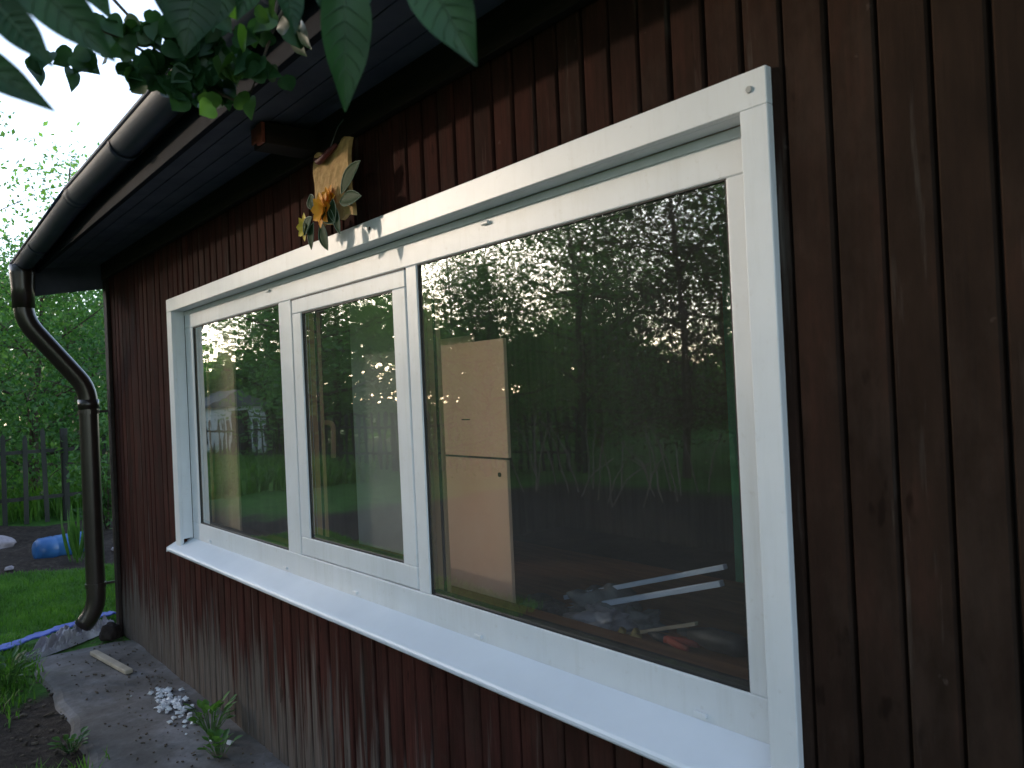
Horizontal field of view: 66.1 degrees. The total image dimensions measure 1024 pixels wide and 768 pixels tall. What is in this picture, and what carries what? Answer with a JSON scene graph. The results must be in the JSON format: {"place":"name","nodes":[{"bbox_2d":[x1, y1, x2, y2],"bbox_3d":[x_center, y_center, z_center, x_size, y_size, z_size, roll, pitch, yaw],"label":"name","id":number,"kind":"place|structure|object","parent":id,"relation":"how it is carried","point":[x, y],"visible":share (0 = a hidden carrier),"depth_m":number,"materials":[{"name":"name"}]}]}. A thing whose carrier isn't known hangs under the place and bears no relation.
{"place":"outdoors","nodes":[
{"label":"outdoors","id":0,"kind":"place"},
{"bbox_2d":[0,442,110,525],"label":"meadow grass","id":1,"kind":"structure","parent":0,"point":[36,509],"depth_m":11.59,"materials":[{"name":"green plant"}]},
{"bbox_2d":[0,562,116,641],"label":"lawn","id":2,"kind":"structure","parent":0,"point":[35,588],"depth_m":6.40,"materials":[{"name":"green plant"}]},
{"bbox_2d":[0,441,128,767],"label":"ground","id":3,"kind":"structure","parent":0,"point":[18,556],"depth_m":4.33,"materials":[{"name":"brown soil"}]},
{"bbox_2d":[0,535,15,548],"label":"stone slab","id":4,"kind":"object","parent":3,"relation":"on","point":[6,542],"depth_m":8.82,"materials":[{"name":"grey stone"}]},
{"bbox_2d":[4,565,13,570],"bbox_3d":[-4.903,1.793,7.681,0.082,0.036,0.086,-2,0,-19],"label":"stone","id":5,"kind":"object","parent":3,"relation":"on","point":[11,567],"visible":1,"depth_m":7.66,"materials":[{"name":"grey stone"}]},
{"bbox_2d":[0,645,44,687],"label":"weed tuft","id":6,"kind":"object","parent":3,"relation":"on","point":[19,658],"visible":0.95,"depth_m":4.53,"materials":[{"name":"green plant"}]},
{"bbox_2d":[0,632,45,727],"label":"grass verge","id":7,"kind":"object","parent":3,"relation":"on","point":[7,653],"depth_m":4.54,"materials":[{"name":"green plant"}]},
{"bbox_2d":[0,611,115,651],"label":"lay flat hose","id":8,"kind":"object","parent":7,"relation":"on","point":[8,645],"visible":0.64,"depth_m":5.28,"materials":[{"name":"blue plastic"}]},
{"bbox_2d":[0,291,57,472],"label":"bushy tree","id":9,"kind":"object","parent":3,"relation":"on","point":[10,413],"visible":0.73,"depth_m":11.46,"materials":[{"name":"green plant"}]},
{"bbox_2d":[0,101,61,349],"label":"tall tree","id":10,"kind":"object","parent":3,"relation":"on","point":[2,133],"visible":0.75,"depth_m":16.38,"materials":[{"name":"green plant"}]},
{"bbox_2d":[0,245,93,456],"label":"bushy tree","id":11,"kind":"object","parent":3,"relation":"on","point":[16,424],"visible":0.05,"depth_m":20.76,"materials":[{"name":"green plant"}]},
{"bbox_2d":[0,121,102,460],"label":"tall tree","id":12,"kind":"object","parent":3,"relation":"on","point":[73,165],"visible":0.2,"depth_m":18.36,"materials":[{"name":"green plant"}]},
{"bbox_2d":[0,298,107,450],"bbox_3d":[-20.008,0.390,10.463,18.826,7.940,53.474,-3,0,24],"label":"bushy tree","id":13,"kind":"object","parent":3,"relation":"on","point":[45,410],"visible":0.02,"depth_m":23.39,"materials":[{"name":"green plant"}]},
{"bbox_2d":[0,208,108,509],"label":"bushy tree","id":14,"kind":"object","parent":3,"relation":"on","point":[50,401],"visible":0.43,"depth_m":12.67,"materials":[{"name":"green plant"}]},
{"bbox_2d":[0,428,110,525],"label":"picket fence","id":15,"kind":"object","parent":3,"relation":"on","point":[65,494],"visible":0.3,"depth_m":11.06,"materials":[{"name":"brown wood"}]},
{"bbox_2d":[32,531,83,558],"bbox_3d":[-4.725,1.718,8.353,0.260,0.260,0.635,-3,-1,36],"label":"blue canister","id":16,"kind":"object","parent":3,"relation":"on","point":[49,547],"visible":0.38,"depth_m":8.13,"materials":[{"name":"plastic"}]},
{"bbox_2d":[15,744,109,767],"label":"grass tufts","id":17,"kind":"object","parent":3,"relation":"on","point":[85,766],"visible":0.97,"depth_m":3.35,"materials":[{"name":"green plant"}]},
{"bbox_2d":[24,614,113,661],"bbox_3d":[-2.959,1.656,5.214,0.175,0.137,0.768,-3,0,17],"label":"plastic film","id":18,"kind":"object","parent":3,"relation":"on","point":[64,637],"visible":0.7,"depth_m":5.15,"materials":[{"name":"grey plastic"}]},
{"bbox_2d":[48,726,89,753],"bbox_3d":[-2.014,1.639,3.593,0.185,0.083,0.186,-2,-1,-40],"label":"weed tuft","id":19,"kind":"object","parent":3,"relation":"on","point":[71,740],"visible":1,"depth_m":3.59,"materials":[{"name":"green plant"}]},
{"bbox_2d":[60,502,84,562],"bbox_3d":[-4.430,1.500,8.017,0.256,0.644,0.244,-2,-1,-40],"label":"iris plant","id":20,"kind":"object","parent":3,"relation":"on","point":[73,533],"visible":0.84,"depth_m":7.96,"materials":[{"name":"green plant"}]},
{"bbox_2d":[44,289,106,450],"bbox_3d":[-11.219,-0.823,24.365,6.553,7.113,6.021,-3,0,-9],"label":"bushy tree","id":21,"kind":"object","parent":3,"relation":"on","point":[89,312],"visible":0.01,"depth_m":22.92,"materials":[{"name":"green plant"}]},
{"bbox_2d":[54,289,107,476],"bbox_3d":[-6.470,-0.220,15.687,4.672,5.072,4.293,-3,0,26],"label":"bushy tree","id":22,"kind":"object","parent":3,"relation":"on","point":[88,329],"visible":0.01,"depth_m":15.01,"materials":[{"name":"green plant"}]},
{"bbox_2d":[55,437,112,528],"bbox_3d":[-4.932,1.211,9.609,0.958,1.305,1.036,-2,0,-14],"label":"garden shrub","id":23,"kind":"object","parent":3,"relation":"on","point":[106,497],"visible":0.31,"depth_m":9.51,"materials":[{"name":"green plant"}]},
{"bbox_2d":[58,381,110,500],"bbox_3d":[-5.961,0.939,11.748,1.318,1.965,1.594,-3,0,18],"label":"garden shrub","id":24,"kind":"object","parent":3,"relation":"on","point":[101,421],"visible":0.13,"depth_m":11.36,"materials":[{"name":"green plant"}]},
{"bbox_2d":[99,622,121,640],"bbox_3d":[-2.692,1.649,5.271,0.129,0.107,0.133,-3,0,18],"label":"dark stone","id":25,"kind":"object","parent":3,"relation":"on","point":[109,631],"visible":1,"depth_m":5.23,"materials":[{"name":"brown stone"}]},
{"bbox_2d":[0,638,270,767],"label":"soil crumbs","id":26,"kind":"object","parent":3,"relation":"on","point":[62,716],"visible":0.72,"depth_m":3.99,"materials":[{"name":"soil"}]},
{"bbox_2d":[24,0,311,120],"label":"apple tree","id":27,"kind":"object","parent":3,"relation":"on","point":[207,72],"visible":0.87,"depth_m":1.28,"materials":[{"name":"green plant"}]},
{"bbox_2d":[0,0,476,112],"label":"lilac tree","id":28,"kind":"object","parent":3,"relation":"on","point":[346,28],"visible":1,"depth_m":0.66,"materials":[{"name":"green plant"}]},
{"bbox_2d":[9,0,1023,767],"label":"wooden house","id":29,"kind":"structure","parent":3,"relation":"on","point":[555,192],"depth_m":2.20,"materials":[{"name":"brown wood"}]},
{"bbox_2d":[296,119,360,249],"bbox_3d":[-0.614,-0.678,2.665,0.107,0.453,0.446,-2,-1,-40],"label":"wall ornament","id":30,"kind":"object","parent":29,"relation":"attached to","point":[337,196],"depth_m":2.63,"materials":[{"name":"wood"}]},
{"bbox_2d":[440,335,474,345],"bbox_3d":[-0.267,-0.168,3.321,0.012,0.050,0.350,-2,-1,-40],"label":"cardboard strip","id":31,"kind":"object","parent":29,"relation":"attached to","point":[457,340],"visible":0.31,"depth_m":3.26,"materials":[{"name":"beige cardboard"}]},
{"bbox_2d":[166,65,803,767],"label":"window","id":32,"kind":"structure","parent":29,"relation":"in","point":[258,500],"depth_m":2.28,"materials":[{"name":"white plastic"}]},
{"bbox_2d":[346,539,747,668],"bbox_3d":[0.268,1.081,2.928,0.840,0.660,3.150,-2,-1,-40],"label":"workbench","id":33,"kind":"object","parent":29,"relation":"on","point":[557,574],"visible":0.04,"depth_m":2.91,"materials":[{"name":"brown wood"}]},
{"bbox_2d":[349,296,403,554],"bbox_3d":[-0.602,0.160,3.743,0.012,1.269,0.610,-2,-1,-40],"label":"grey board","id":34,"kind":"object","parent":33,"relation":"on","point":[376,437],"visible":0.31,"depth_m":3.80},
{"bbox_2d":[441,338,515,602],"bbox_3d":[-0.182,0.312,2.848,0.017,0.914,0.555,-2,-1,-40],"label":"hardboard panel","id":35,"kind":"object","parent":33,"relation":"on","point":[476,414],"visible":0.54,"depth_m":2.76,"materials":[{"name":"beige wood"}]},
{"bbox_2d":[520,593,568,615],"bbox_3d":[0.107,0.730,2.620,0.145,0.052,0.213,-2,-1,-40],"label":"rag","id":36,"kind":"object","parent":33,"relation":"on","point":[545,602],"visible":0.69,"depth_m":2.58,"materials":[{"name":"grey fabric"}]},
{"bbox_2d":[562,600,636,631],"bbox_3d":[0.259,0.714,2.430,0.171,0.067,0.237,-2,0,-21],"label":"plastic bag","id":37,"kind":"object","parent":33,"relation":"on","point":[599,615],"visible":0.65,"depth_m":2.39,"materials":[{"name":"grey plastic"}]},
{"bbox_2d":[566,583,642,612],"bbox_3d":[0.288,0.695,2.537,0.250,0.104,0.284,-2,-1,-40],"label":"work cloth","id":38,"kind":"object","parent":33,"relation":"on","point":[579,598],"visible":0.42,"depth_m":2.50,"materials":[{"name":"grey fabric"}]},
{"bbox_2d":[618,627,625,633],"bbox_3d":[0.318,0.727,2.301,0.034,0.034,0.038,-2,-1,-40],"label":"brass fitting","id":39,"kind":"object","parent":33,"relation":"on","point":[622,630],"visible":0.27,"depth_m":2.29,"materials":[{"name":"gold metal"}]},
{"bbox_2d":[563,564,727,599],"bbox_3d":[0.389,0.620,2.446,0.020,0.213,0.663,-2,-1,-40],"label":"trim strip","id":40,"kind":"object","parent":33,"relation":"on","point":[676,576],"depth_m":2.33,"materials":[{"name":"white plastic"}]},
{"bbox_2d":[623,604,668,632],"bbox_3d":[0.397,0.708,2.401,0.201,0.066,0.131,-3,-1,34],"label":"rag","id":41,"kind":"object","parent":33,"relation":"on","point":[647,619],"visible":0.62,"depth_m":2.36,"materials":[{"name":"grey fabric"}]},
{"bbox_2d":[571,580,724,606],"bbox_3d":[0.363,0.650,2.384,0.020,0.215,0.664,-2,-1,-40],"label":"trim strip","id":42,"kind":"object","parent":33,"relation":"on","point":[679,590],"depth_m":2.27,"materials":[{"name":"white plastic"}]},
{"bbox_2d":[625,622,697,634],"bbox_3d":[0.417,0.704,2.258,0.014,0.099,0.280,-2,-1,-40],"label":"thin lath","id":43,"kind":"object","parent":33,"relation":"on","point":[690,624],"visible":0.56,"depth_m":2.22,"materials":[{"name":"brown wood"}]},
{"bbox_2d":[648,631,699,651],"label":"pliers","id":44,"kind":"object","parent":33,"relation":"on","point":[681,643],"visible":0.98,"depth_m":2.18,"materials":[{"name":"red plastic"}]},
{"bbox_2d":[676,628,746,656],"bbox_3d":[0.562,0.693,2.157,0.115,0.060,0.221,-2,-1,-40],"label":"cloth","id":45,"kind":"object","parent":33,"relation":"on","point":[724,642],"visible":0.84,"depth_m":2.10,"materials":[{"name":"grey fabric"}]},
{"bbox_2d":[719,223,743,582],"bbox_3d":[0.985,0.387,2.738,0.045,1.980,0.493,-2,-1,-40],"label":"green door","id":46,"kind":"structure","parent":29,"relation":"on","point":[731,402],"depth_m":2.90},
{"bbox_2d":[0,0,163,425],"label":"sky","id":47,"kind":"structure","parent":0,"point":[99,102],"materials":[{"name":"white"}]},
{"bbox_2d":[32,640,288,767],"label":"concrete path","id":48,"kind":"structure","parent":0,"point":[94,712],"depth_m":3.90,"materials":[{"name":"grey concrete"}]},
{"bbox_2d":[90,650,132,674],"bbox_3d":[-2.401,1.661,4.709,0.574,0.025,0.045,-3,-1,43],"label":"wood offcut","id":49,"kind":"object","parent":48,"relation":"on","point":[112,662],"visible":1,"depth_m":4.67,"materials":[{"name":"beige wood"}]},
{"bbox_2d":[164,686,172,691],"bbox_3d":[-1.839,1.637,4.210,0.045,0.037,0.040,-3,0,-9],"label":"foam crumb","id":50,"kind":"object","parent":48,"relation":"on","point":[168,688],"visible":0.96,"depth_m":4.20,"materials":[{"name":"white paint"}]},
{"bbox_2d":[184,691,236,733],"bbox_3d":[-1.401,1.546,3.664,0.250,0.176,0.239,-3,0,-6],"label":"weed tuft","id":51,"kind":"object","parent":48,"relation":"on","point":[204,706],"visible":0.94,"depth_m":3.66,"materials":[{"name":"green plant"}]},
{"bbox_2d":[210,751,227,757],"bbox_3d":[-1.267,1.601,3.397,0.099,0.016,0.040,-3,0,21],"label":"dry leaf","id":52,"kind":"object","parent":48,"relation":"on","point":[223,754],"visible":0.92,"depth_m":3.40,"materials":[{"name":"plant"}]},
{"bbox_2d":[197,728,242,758],"bbox_3d":[-1.283,1.565,3.426,0.173,0.123,0.193,-3,0,17],"label":"weed tuft","id":53,"kind":"object","parent":48,"relation":"on","point":[214,737],"visible":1,"depth_m":3.43,"materials":[{"name":"green plant"}]},
{"bbox_2d":[630,628,639,636],"bbox_3d":[0.355,0.725,2.287,0.034,0.034,0.038,-2,-1,-40],"label":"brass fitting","id":54,"kind":"object","parent":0,"point":[635,630],"visible":0.33,"depth_m":2.28,"materials":[{"name":"gold metal"}]},
{"bbox_2d":[634,633,641,638],"bbox_3d":[0.354,0.725,2.241,0.034,0.034,0.038,-2,-1,-40],"label":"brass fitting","id":55,"kind":"object","parent":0,"point":[638,635],"visible":0.21,"depth_m":2.23,"materials":[{"name":"gold metal"}]}
]}

